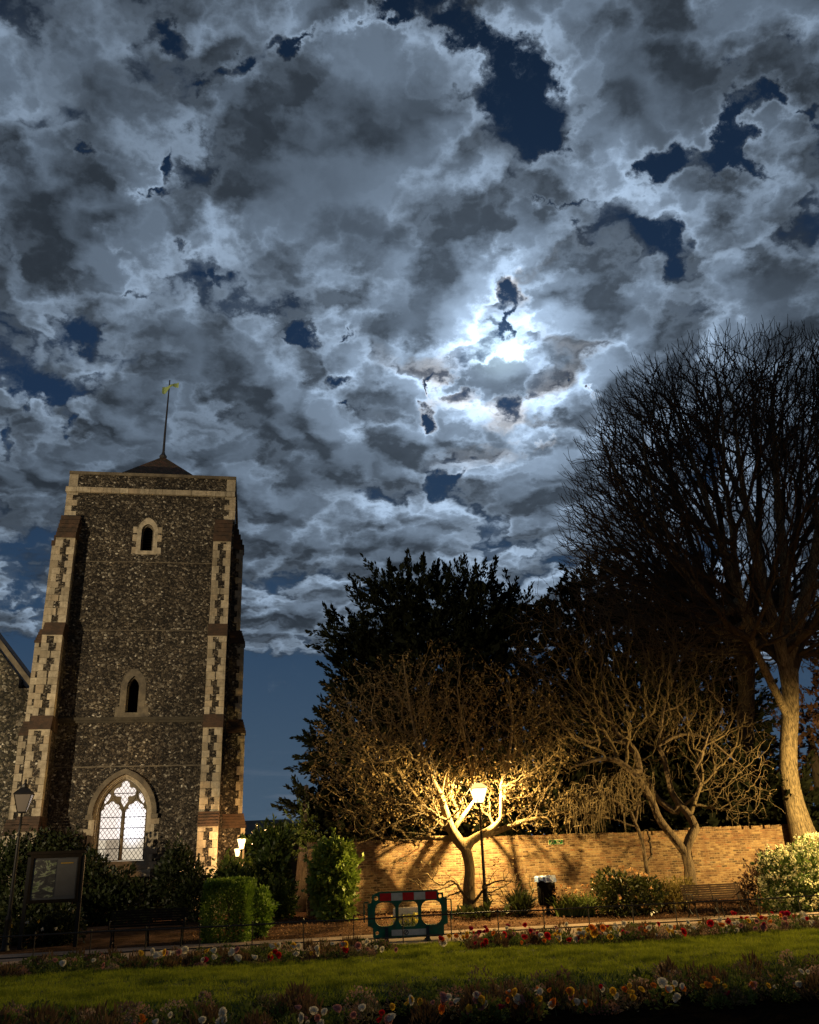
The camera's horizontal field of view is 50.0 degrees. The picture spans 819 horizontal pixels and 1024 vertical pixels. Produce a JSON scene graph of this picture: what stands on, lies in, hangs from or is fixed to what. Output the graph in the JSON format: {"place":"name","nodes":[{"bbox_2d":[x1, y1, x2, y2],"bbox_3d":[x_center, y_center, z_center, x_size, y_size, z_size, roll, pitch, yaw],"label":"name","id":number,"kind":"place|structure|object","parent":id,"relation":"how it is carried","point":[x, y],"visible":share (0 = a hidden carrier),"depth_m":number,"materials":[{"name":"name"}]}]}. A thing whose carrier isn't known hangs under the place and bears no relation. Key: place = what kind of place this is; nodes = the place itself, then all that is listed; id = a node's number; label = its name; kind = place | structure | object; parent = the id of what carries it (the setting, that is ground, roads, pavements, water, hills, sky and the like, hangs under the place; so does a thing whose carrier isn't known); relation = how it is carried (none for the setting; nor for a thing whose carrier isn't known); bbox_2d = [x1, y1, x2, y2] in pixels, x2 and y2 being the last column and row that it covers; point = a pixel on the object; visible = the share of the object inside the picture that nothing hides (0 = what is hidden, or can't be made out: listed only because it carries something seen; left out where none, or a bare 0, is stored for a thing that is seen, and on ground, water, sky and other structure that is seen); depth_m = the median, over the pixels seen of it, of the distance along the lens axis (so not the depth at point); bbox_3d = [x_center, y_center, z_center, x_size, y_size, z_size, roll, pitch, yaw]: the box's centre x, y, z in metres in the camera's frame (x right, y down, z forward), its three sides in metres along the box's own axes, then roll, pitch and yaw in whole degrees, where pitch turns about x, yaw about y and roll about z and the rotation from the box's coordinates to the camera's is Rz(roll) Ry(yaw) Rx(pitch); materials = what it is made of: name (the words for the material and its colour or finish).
{"place":"outdoors","nodes":[
{"label":"outdoors","id":0,"kind":"place"},
{"bbox_2d":[0,896,818,977],"bbox_3d":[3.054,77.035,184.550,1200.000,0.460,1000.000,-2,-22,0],"label":"ground","id":1,"kind":"structure","parent":0,"point":[128,939],"depth_m":26.81,"materials":[{"name":"soil"}]},
{"bbox_2d":[0,633,30,841],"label":"church nave","id":2,"kind":"structure","parent":1,"relation":"on","point":[15,675],"depth_m":36.75,"materials":[{"name":"stone"}]},
{"bbox_2d":[0,779,34,951],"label":"lamp post","id":3,"kind":"object","parent":1,"relation":"on","point":[24,794],"visible":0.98,"depth_m":24.95,"materials":[{"name":"black metal"}]},
{"bbox_2d":[0,825,86,931],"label":"nave ivy","id":4,"kind":"object","parent":1,"relation":"on","point":[6,861],"visible":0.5,"depth_m":29.91,"materials":[{"name":"green plant"}]},
{"bbox_2d":[0,904,87,946],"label":"rose bush","id":5,"kind":"object","parent":1,"relation":"on","point":[48,923],"visible":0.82,"depth_m":24.94,"materials":[{"name":"green plant"}]},
{"bbox_2d":[17,850,86,949],"bbox_3d":[-10.045,10.897,24.675,1.610,2.540,0.280,2,-23,-10],"label":"noticeboard","id":6,"kind":"object","parent":1,"relation":"on","point":[54,876],"visible":0.98,"depth_m":24.83,"materials":[{"name":"black metal"}]},
{"bbox_2d":[42,825,172,925],"bbox_3d":[-11.713,13.181,31.923,6.949,3.653,3.302,-15,-25,28],"label":"bush","id":7,"kind":"object","parent":1,"relation":"on","point":[106,891],"visible":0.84,"depth_m":30.57,"materials":[{"name":"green plant"}]},
{"bbox_2d":[0,380,245,921],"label":"church tower","id":8,"kind":"structure","parent":1,"relation":"on","point":[131,740],"depth_m":37.54,"materials":[{"name":"stone"}]},
{"bbox_2d":[82,769,158,876],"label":"gothic window","id":9,"kind":"structure","parent":8,"relation":"in","point":[124,816],"depth_m":35.76,"materials":[{"name":"glass"}]},
{"bbox_2d":[114,669,148,716],"bbox_3d":[-11.783,7.737,37.458,1.360,2.060,0.320,2,-23,-10],"label":"lancet window","id":10,"kind":"structure","parent":8,"relation":"in","point":[142,710],"depth_m":37.27,"materials":[{"name":"stone"}]},
{"bbox_2d":[131,518,162,554],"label":"lancet window","id":11,"kind":"structure","parent":8,"relation":"in","point":[156,530],"depth_m":40.04,"materials":[{"name":"stone"}]},
{"bbox_2d":[148,833,215,922],"bbox_3d":[-7.865,12.756,30.573,2.598,3.049,2.562,-2,-22,0],"label":"dark yew bush","id":12,"kind":"object","parent":1,"relation":"on","point":[185,889],"visible":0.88,"depth_m":30.25,"materials":[{"name":"green plant"}]},
{"bbox_2d":[198,875,258,943],"bbox_3d":[-5.120,11.304,24.960,1.515,1.794,1.709,-2,-22,0],"label":"clipped hedge","id":13,"kind":"object","parent":1,"relation":"on","point":[213,890],"visible":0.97,"depth_m":24.47,"materials":[{"name":"green plant"}]},
{"bbox_2d":[207,814,303,919],"bbox_3d":[-5.483,12.539,31.021,3.706,3.649,3.748,-2,-22,0],"label":"laurel bush","id":14,"kind":"object","parent":1,"relation":"on","point":[269,848],"visible":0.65,"depth_m":30.97,"materials":[{"name":"green plant"}]},
{"bbox_2d":[237,884,280,938],"bbox_3d":[-4.346,11.589,25.490,1.184,1.495,1.162,-14,-25,26],"label":"round bush","id":15,"kind":"object","parent":1,"relation":"on","point":[265,914],"visible":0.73,"depth_m":25.29,"materials":[{"name":"green plant"}]},
{"bbox_2d":[244,819,298,889],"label":"building","id":16,"kind":"structure","parent":1,"relation":"on","point":[251,825],"depth_m":61.77,"materials":[{"name":"stone"}]},
{"bbox_2d":[282,785,329,911],"bbox_3d":[-4.164,13.612,35.554,2.455,5.114,2.958,17,-29,-39],"label":"conical conifer","id":17,"kind":"object","parent":1,"relation":"on","point":[310,837],"visible":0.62,"depth_m":35.25,"materials":[{"name":"green plant"}]},
{"bbox_2d":[301,827,364,921],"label":"ivy column","id":18,"kind":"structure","parent":1,"relation":"on","point":[333,879],"depth_m":28.87,"materials":[{"name":"green plant"}]},
{"bbox_2d":[315,831,402,843],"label":"outbuilding","id":19,"kind":"structure","parent":1,"relation":"on","point":[335,834],"depth_m":62.38,"materials":[{"name":"stone"}]},
{"bbox_2d":[393,907,417,925],"bbox_3d":[-0.064,11.822,25.421,0.810,0.660,0.102,0,-22,-5],"label":"display board","id":20,"kind":"object","parent":1,"relation":"on","point":[407,910],"visible":0.25,"depth_m":25.46,"materials":[{"name":"grey wood"}]},
{"bbox_2d":[388,912,423,925],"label":"daffodil clump","id":21,"kind":"object","parent":1,"relation":"on","point":[410,919],"visible":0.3,"depth_m":25.19,"materials":[{"name":"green plant"}]},
{"bbox_2d":[0,912,818,978],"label":"bedding foliage","id":22,"kind":"object","parent":1,"relation":"on","point":[43,965],"visible":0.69,"depth_m":19.00,"materials":[{"name":"green plant"}]},
{"bbox_2d":[153,952,161,958],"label":"pansy","id":23,"kind":"object","parent":22,"relation":"on","point":[157,954],"visible":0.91,"depth_m":17.57,"materials":[{"name":"white plant"}]},
{"bbox_2d":[174,949,181,960],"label":"pansy","id":24,"kind":"object","parent":22,"relation":"attached to","point":[178,951],"visible":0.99,"depth_m":17.40,"materials":[{"name":"pink plant"}]},
{"bbox_2d":[544,932,551,942],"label":"pansy","id":25,"kind":"object","parent":22,"relation":"on","point":[547,935],"visible":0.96,"depth_m":18.78,"materials":[{"name":"red plant"}]},
{"bbox_2d":[600,924,605,937],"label":"pansy","id":26,"kind":"object","parent":22,"relation":"attached to","point":[603,927],"visible":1,"depth_m":19.14,"materials":[{"name":"orange plant"}]},
{"bbox_2d":[681,928,686,935],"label":"pansy","id":27,"kind":"object","parent":22,"relation":"on","point":[684,931],"visible":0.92,"depth_m":19.37,"materials":[{"name":"red plant"}]},
{"bbox_2d":[706,919,713,926],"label":"pansy","id":28,"kind":"object","parent":22,"relation":"attached to","point":[710,922],"visible":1,"depth_m":19.57,"materials":[{"name":"red plant"}]},
{"bbox_2d":[271,548,581,839],"bbox_3d":[0.835,9.188,39.512,13.617,15.925,8.679,-2,-22,0],"label":"yew tree","id":29,"kind":"object","parent":1,"relation":"on","point":[470,624],"visible":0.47,"depth_m":38.96,"materials":[{"name":"green plant"}]},
{"bbox_2d":[302,638,579,907],"bbox_3d":[1.141,9.458,32.043,10.130,9.504,7.476,-2,-22,0],"label":"magnolia tree","id":30,"kind":"object","parent":1,"relation":"on","point":[448,825],"visible":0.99,"depth_m":31.38,"materials":[{"name":"brown plant"}]},
{"bbox_2d":[302,742,618,843],"bbox_3d":[2.206,12.767,35.670,13.153,6.298,5.401,-2,-22,0],"label":"evergreen hedge","id":31,"kind":"object","parent":1,"relation":"on","point":[464,829],"visible":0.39,"depth_m":35.28,"materials":[{"name":"green plant"}]},
{"bbox_2d":[470,777,487,905],"bbox_3d":[2.493,11.393,30.200,0.538,4.420,0.538,6,-24,-19],"label":"lamp post","id":32,"kind":"object","parent":1,"relation":"on","point":[478,785],"visible":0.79,"depth_m":30.31,"materials":[{"name":"black metal"}]},
{"bbox_2d":[146,973,818,1023],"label":"flower bed soil","id":33,"kind":"structure","parent":1,"relation":"on","point":[567,1015],"depth_m":11.47,"materials":[{"name":"black soil"}]},
{"bbox_2d":[59,960,65,970],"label":"pansy","id":34,"kind":"object","parent":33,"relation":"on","point":[62,963],"visible":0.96,"depth_m":17.08,"materials":[{"name":"white plant"}]},
{"bbox_2d":[139,1013,144,1020],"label":"pansy","id":35,"kind":"object","parent":33,"relation":"on","point":[142,1017],"visible":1,"depth_m":10.15,"materials":[{"name":"orange plant"}]},
{"bbox_2d":[181,946,188,953],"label":"pansy","id":36,"kind":"object","parent":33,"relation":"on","point":[184,949],"visible":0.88,"depth_m":18.64,"materials":[{"name":"white plant"}]},
{"bbox_2d":[198,1016,205,1023],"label":"pansy","id":37,"kind":"object","parent":33,"relation":"on","point":[202,1019],"visible":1,"depth_m":10.43,"materials":[{"name":"white plant"}]},
{"bbox_2d":[314,1014,319,1021],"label":"pansy","id":38,"kind":"object","parent":33,"relation":"on","point":[317,1017],"visible":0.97,"depth_m":10.50,"materials":[{"name":"pink plant"}]},
{"bbox_2d":[321,1008,327,1022],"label":"pansy","id":39,"kind":"object","parent":33,"relation":"on","point":[323,1011],"visible":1,"depth_m":10.54,"materials":[{"name":"white plant"}]},
{"bbox_2d":[332,1004,342,1021],"bbox_3d":[-0.851,6.009,10.542,0.118,0.057,0.252,1,14,-29],"label":"pansy","id":40,"kind":"object","parent":33,"relation":"on","point":[337,1007],"visible":1,"depth_m":10.57,"materials":[{"name":"pink plant"}]},
{"bbox_2d":[350,1011,356,1021],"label":"pansy","id":41,"kind":"object","parent":33,"relation":"on","point":[353,1014],"visible":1,"depth_m":10.59,"materials":[{"name":"pink plant"}]},
{"bbox_2d":[358,1004,365,1017],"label":"pansy","id":42,"kind":"object","parent":33,"relation":"on","point":[361,1007],"visible":1,"depth_m":10.63,"materials":[{"name":"white plant"}]},
{"bbox_2d":[384,1014,392,1023],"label":"pansy","id":43,"kind":"object","parent":33,"relation":"on","point":[385,1019],"visible":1,"depth_m":10.64,"materials":[{"name":"pink plant"}]},
{"bbox_2d":[387,1013,395,1022],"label":"pansy","id":44,"kind":"object","parent":33,"relation":"on","point":[391,1017],"visible":1,"depth_m":10.66,"materials":[{"name":"white plant"}]},
{"bbox_2d":[390,1003,394,1010],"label":"pansy","id":45,"kind":"object","parent":33,"relation":"on","point":[392,1006],"visible":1,"depth_m":10.74,"materials":[{"name":"yellow plant"}]},
{"bbox_2d":[0,949,818,1023],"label":"bedding foliage","id":46,"kind":"object","parent":33,"relation":"on","point":[785,978],"visible":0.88,"depth_m":11.73,"materials":[{"name":"green plant"}]},
{"bbox_2d":[219,1006,226,1018],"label":"pansy","id":47,"kind":"object","parent":46,"relation":"on","point":[222,1011],"visible":1,"depth_m":10.32,"materials":[{"name":"white plant"}]},
{"bbox_2d":[309,1006,318,1022],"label":"pansy","id":48,"kind":"object","parent":46,"relation":"in","point":[313,1010],"visible":1,"depth_m":10.52,"materials":[{"name":"white plant"}]},
{"bbox_2d":[478,995,484,1005],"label":"pansy","id":49,"kind":"object","parent":46,"relation":"on","point":[482,998],"visible":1,"depth_m":10.93,"materials":[{"name":"yellow plant"}]},
{"bbox_2d":[511,988,516,1002],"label":"pansy","id":50,"kind":"object","parent":46,"relation":"in","point":[514,991],"visible":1,"depth_m":11.05,"materials":[{"name":"yellow plant"}]},
{"bbox_2d":[513,993,521,1007],"bbox_3d":[1.363,6.118,11.000,0.087,0.200,0.046,-10,-63,-18],"label":"pansy","id":51,"kind":"object","parent":46,"relation":"on","point":[516,997],"visible":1,"depth_m":11.02,"materials":[{"name":"white plant"}]},
{"bbox_2d":[409,995,413,1005],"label":"pansy","id":52,"kind":"object","parent":33,"relation":"on","point":[411,1003],"visible":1,"depth_m":10.76,"materials":[{"name":"white plant"}]},
{"bbox_2d":[417,998,422,1012],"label":"pansy","id":53,"kind":"object","parent":33,"relation":"on","point":[419,1002],"visible":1,"depth_m":10.78,"materials":[{"name":"yellow plant"}]},
{"bbox_2d":[438,1004,445,1020],"bbox_3d":[0.395,6.167,10.787,0.094,0.243,0.050,-8,-42,27],"label":"pansy","id":54,"kind":"object","parent":33,"relation":"on","point":[441,1009],"visible":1,"depth_m":10.80,"materials":[{"name":"orange plant"}]},
{"bbox_2d":[439,991,447,1013],"bbox_3d":[0.431,6.038,10.819,0.113,0.273,0.058,12,-64,-21],"label":"pansy","id":55,"kind":"object","parent":33,"relation":"on","point":[443,997],"visible":1,"depth_m":10.85,"materials":[{"name":"purple plant"}]},
{"bbox_2d":[465,1004,474,1020],"bbox_3d":[0.762,6.191,10.843,0.090,0.220,0.051,-24,-47,-8],"label":"pansy","id":56,"kind":"object","parent":33,"relation":"on","point":[468,1007],"visible":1,"depth_m":10.87,"materials":[{"name":"yellow plant"}]},
{"bbox_2d":[550,997,556,1015],"bbox_3d":[1.818,6.224,11.048,0.128,0.244,0.056,-42,-74,15],"label":"pansy","id":57,"kind":"object","parent":33,"relation":"on","point":[553,999],"visible":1,"depth_m":11.07,"materials":[{"name":"orange plant"}]},
{"bbox_2d":[567,987,573,1004],"bbox_3d":[2.053,6.150,11.160,0.108,0.208,0.054,-9,-41,19],"label":"pansy","id":58,"kind":"object","parent":33,"relation":"on","point":[572,992],"visible":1,"depth_m":11.16,"materials":[{"name":"yellow plant"}]},
{"bbox_2d":[574,998,580,1009],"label":"pansy","id":59,"kind":"object","parent":33,"relation":"on","point":[577,1001],"visible":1,"depth_m":11.14,"materials":[{"name":"white plant"}]},
{"bbox_2d":[609,987,615,1002],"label":"pansy","id":60,"kind":"object","parent":33,"relation":"on","point":[612,991],"visible":1,"depth_m":11.27,"materials":[{"name":"yellow plant"}]},
{"bbox_2d":[626,989,634,1000],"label":"pansy","id":61,"kind":"object","parent":33,"relation":"on","point":[631,992],"visible":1,"depth_m":11.31,"materials":[{"name":"yellow plant"}]},
{"bbox_2d":[630,994,636,1007],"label":"pansy","id":62,"kind":"object","parent":33,"relation":"on","point":[634,996],"visible":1,"depth_m":11.29,"materials":[{"name":"yellow plant"}]},
{"bbox_2d":[657,977,667,995],"bbox_3d":[3.290,6.197,11.446,0.137,0.275,0.061,8,-55,22],"label":"pansy","id":63,"kind":"object","parent":33,"relation":"on","point":[662,982],"visible":1,"depth_m":11.48,"materials":[{"name":"white plant"}]},
{"bbox_2d":[666,985,672,996],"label":"pansy","id":64,"kind":"object","parent":33,"relation":"on","point":[669,988],"visible":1,"depth_m":11.43,"materials":[{"name":"white plant"}]},
{"bbox_2d":[704,981,712,993],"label":"pansy","id":65,"kind":"object","parent":33,"relation":"on","point":[708,984],"visible":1,"depth_m":11.54,"materials":[{"name":"orange plant"}]},
{"bbox_2d":[749,981,756,995],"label":"pansy","id":66,"kind":"object","parent":33,"relation":"on","point":[754,987],"visible":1,"depth_m":11.65,"materials":[{"name":"pink plant"}]},
{"bbox_2d":[795,981,802,992],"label":"pansy","id":67,"kind":"object","parent":33,"relation":"on","point":[797,984],"visible":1,"depth_m":11.78,"materials":[{"name":"white plant"}]},
{"bbox_2d":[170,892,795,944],"bbox_3d":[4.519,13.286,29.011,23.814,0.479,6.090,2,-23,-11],"label":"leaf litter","id":68,"kind":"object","parent":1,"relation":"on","point":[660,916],"visible":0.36,"depth_m":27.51,"materials":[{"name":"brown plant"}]},
{"bbox_2d":[452,895,515,919],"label":"hosta clump","id":69,"kind":"object","parent":1,"relation":"on","point":[465,908],"visible":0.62,"depth_m":28.10,"materials":[{"name":"green plant"}]},
{"bbox_2d":[306,830,697,916],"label":"brick wall","id":70,"kind":"structure","parent":1,"relation":"on","point":[574,861],"depth_m":32.48,"materials":[{"name":"brown brick"}]},
{"bbox_2d":[548,839,562,844],"bbox_3d":[5.516,12.444,33.083,0.580,0.170,0.026,2,-23,-11],"label":"green sign","id":71,"kind":"object","parent":70,"relation":"attached to","point":[557,841],"visible":1,"depth_m":33.08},
{"bbox_2d":[498,877,537,915],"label":"spiky plant","id":72,"kind":"object","parent":1,"relation":"on","point":[522,901],"visible":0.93,"depth_m":28.70,"materials":[{"name":"green plant"}]},
{"bbox_2d":[534,875,556,914],"bbox_3d":[4.522,12.628,28.908,0.752,1.212,0.743,0,-22,-5],"label":"litter bin","id":73,"kind":"object","parent":1,"relation":"on","point":[545,885],"visible":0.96,"depth_m":28.75,"materials":[{"name":"black metal"}]},
{"bbox_2d":[548,884,599,916],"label":"daffodil clump","id":74,"kind":"object","parent":1,"relation":"on","point":[568,901],"visible":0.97,"depth_m":28.33,"materials":[{"name":"green plant"}]},
{"bbox_2d":[554,767,656,877],"bbox_3d":[7.071,11.007,31.137,3.839,4.014,2.800,-2,-22,0],"label":"weeping tree","id":75,"kind":"object","parent":1,"relation":"on","point":[587,809],"visible":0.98,"depth_m":31.21,"materials":[{"name":"brown plant"}]},
{"bbox_2d":[586,865,668,917],"bbox_3d":[7.055,12.339,28.517,2.633,1.652,2.338,-2,-22,0],"label":"camellia bush","id":76,"kind":"object","parent":1,"relation":"on","point":[618,894],"visible":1,"depth_m":28.18,"materials":[{"name":"green plant"}]},
{"bbox_2d":[501,574,782,884],"bbox_3d":[8.784,7.848,33.504,10.089,11.857,6.640,-2,-22,0],"label":"bare tree","id":77,"kind":"object","parent":1,"relation":"on","point":[684,848],"visible":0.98,"depth_m":32.83,"materials":[{"name":"brown plant"}]},
{"bbox_2d":[507,542,797,830],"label":"yew tree","id":78,"kind":"object","parent":1,"relation":"on","point":[566,594],"visible":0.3,"depth_m":42.41,"materials":[{"name":"green plant"}]},
{"bbox_2d":[650,872,695,912],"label":"golden bush","id":79,"kind":"object","parent":1,"relation":"on","point":[674,894],"visible":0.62,"depth_m":28.87,"materials":[{"name":"yellow plant"}]},
{"bbox_2d":[530,729,818,834],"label":"evergreen hedge","id":80,"kind":"object","parent":1,"relation":"on","point":[705,817],"visible":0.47,"depth_m":36.27,"materials":[{"name":"green plant"}]},
{"bbox_2d":[552,315,818,873],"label":"lime tree","id":81,"kind":"object","parent":1,"relation":"on","point":[786,650],"visible":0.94,"depth_m":37.34,"materials":[{"name":"brown plant"}]},
{"bbox_2d":[585,347,818,818],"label":"lime tree","id":82,"kind":"object","parent":1,"relation":"on","point":[774,593],"visible":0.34,"depth_m":42.21,"materials":[{"name":"brown plant"}]},
{"bbox_2d":[684,824,793,896],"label":"brick wall","id":83,"kind":"structure","parent":1,"relation":"on","point":[719,853],"depth_m":34.31,"materials":[{"name":"brown brick"}]},
{"bbox_2d":[732,848,774,905],"bbox_3d":[11.913,12.631,30.377,1.573,1.866,1.479,-10,-23,18],"label":"wall end bush","id":84,"kind":"object","parent":1,"relation":"on","point":[750,887],"visible":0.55,"depth_m":30.15,"materials":[{"name":"green plant"}]},
{"bbox_2d":[750,831,818,912],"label":"flowering viburnum","id":85,"kind":"object","parent":1,"relation":"on","point":[794,879],"visible":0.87,"depth_m":28.22,"materials":[{"name":"green plant"}]},
{"bbox_2d":[758,608,818,818],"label":"dark evergreen","id":86,"kind":"object","parent":1,"relation":"on","point":[811,740],"visible":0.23,"depth_m":42.13,"materials":[{"name":"green plant"}]},
{"bbox_2d":[0,911,818,965],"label":"path","id":87,"kind":"structure","parent":0,"point":[415,940],"depth_m":23.54,"materials":[{"name":"concrete"}]},
{"bbox_2d":[108,907,188,948],"bbox_3d":[-7.043,11.218,23.640,2.050,0.948,0.732,1,-23,-9],"label":"park bench","id":88,"kind":"object","parent":87,"relation":"on","point":[184,915],"visible":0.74,"depth_m":23.93,"materials":[{"name":"brown wood"}]},
{"bbox_2d":[363,890,452,941],"bbox_3d":[-0.038,10.355,22.509,2.280,1.170,0.920,-1,-22,-3],"label":"pedestrian barrier","id":89,"kind":"object","parent":87,"relation":"on","point":[418,897],"visible":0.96,"depth_m":22.49,"materials":[{"name":"green plastic"}]},
{"bbox_2d":[0,894,818,958],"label":"garden fence","id":90,"kind":"object","parent":87,"relation":"on","point":[353,920],"visible":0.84,"depth_m":21.57,"materials":[{"name":"metal"}]},
{"bbox_2d":[680,882,750,918],"bbox_3d":[9.384,11.870,26.802,1.950,0.948,0.732,2,-23,-11],"label":"park bench","id":91,"kind":"object","parent":87,"relation":"on","point":[710,887],"visible":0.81,"depth_m":27.08,"materials":[{"name":"brown wood"}]},
{"bbox_2d":[0,0,818,834],"label":"sky","id":92,"kind":"structure","parent":0,"point":[386,260],"materials":[{"name":"grey"}]},
{"bbox_2d":[0,927,818,1023],"bbox_3d":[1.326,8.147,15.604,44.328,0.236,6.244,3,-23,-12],"label":"lawn","id":93,"kind":"structure","parent":0,"point":[405,997],"depth_m":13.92,"materials":[{"name":"green plant"}]},
{"bbox_2d":[234,954,241,961],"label":"pansy","id":94,"kind":"object","parent":93,"relation":"on","point":[238,957],"visible":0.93,"depth_m":17.45,"materials":[{"name":"white plant"}]},
{"bbox_2d":[355,942,360,953],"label":"pansy","id":95,"kind":"object","parent":93,"relation":"on","point":[358,945],"visible":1,"depth_m":17.96,"materials":[{"name":"pink plant"}]},
{"bbox_2d":[439,940,446,947],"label":"pansy","id":96,"kind":"object","parent":93,"relation":"on","point":[444,943],"visible":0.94,"depth_m":18.30,"materials":[{"name":"white plant"}]},
{"bbox_2d":[588,924,595,936],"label":"pansy","id":97,"kind":"object","parent":93,"relation":"on","point":[592,927],"visible":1,"depth_m":19.01,"materials":[{"name":"orange plant"}]},
{"bbox_2d":[590,929,597,942],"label":"pansy","id":98,"kind":"object","parent":93,"relation":"on","point":[594,933],"visible":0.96,"depth_m":18.97,"materials":[{"name":"yellow plant"}]},
{"bbox_2d":[517,994,525,1003],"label":"pansy","id":99,"kind":"object","parent":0,"point":[521,1000],"visible":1,"depth_m":11.02,"materials":[{"name":"blue plant"}]},
{"bbox_2d":[556,1003,818,1023],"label":"ground","id":100,"kind":"structure","parent":0,"point":[800,1014],"depth_m":10.74,"materials":[{"name":"soil"}]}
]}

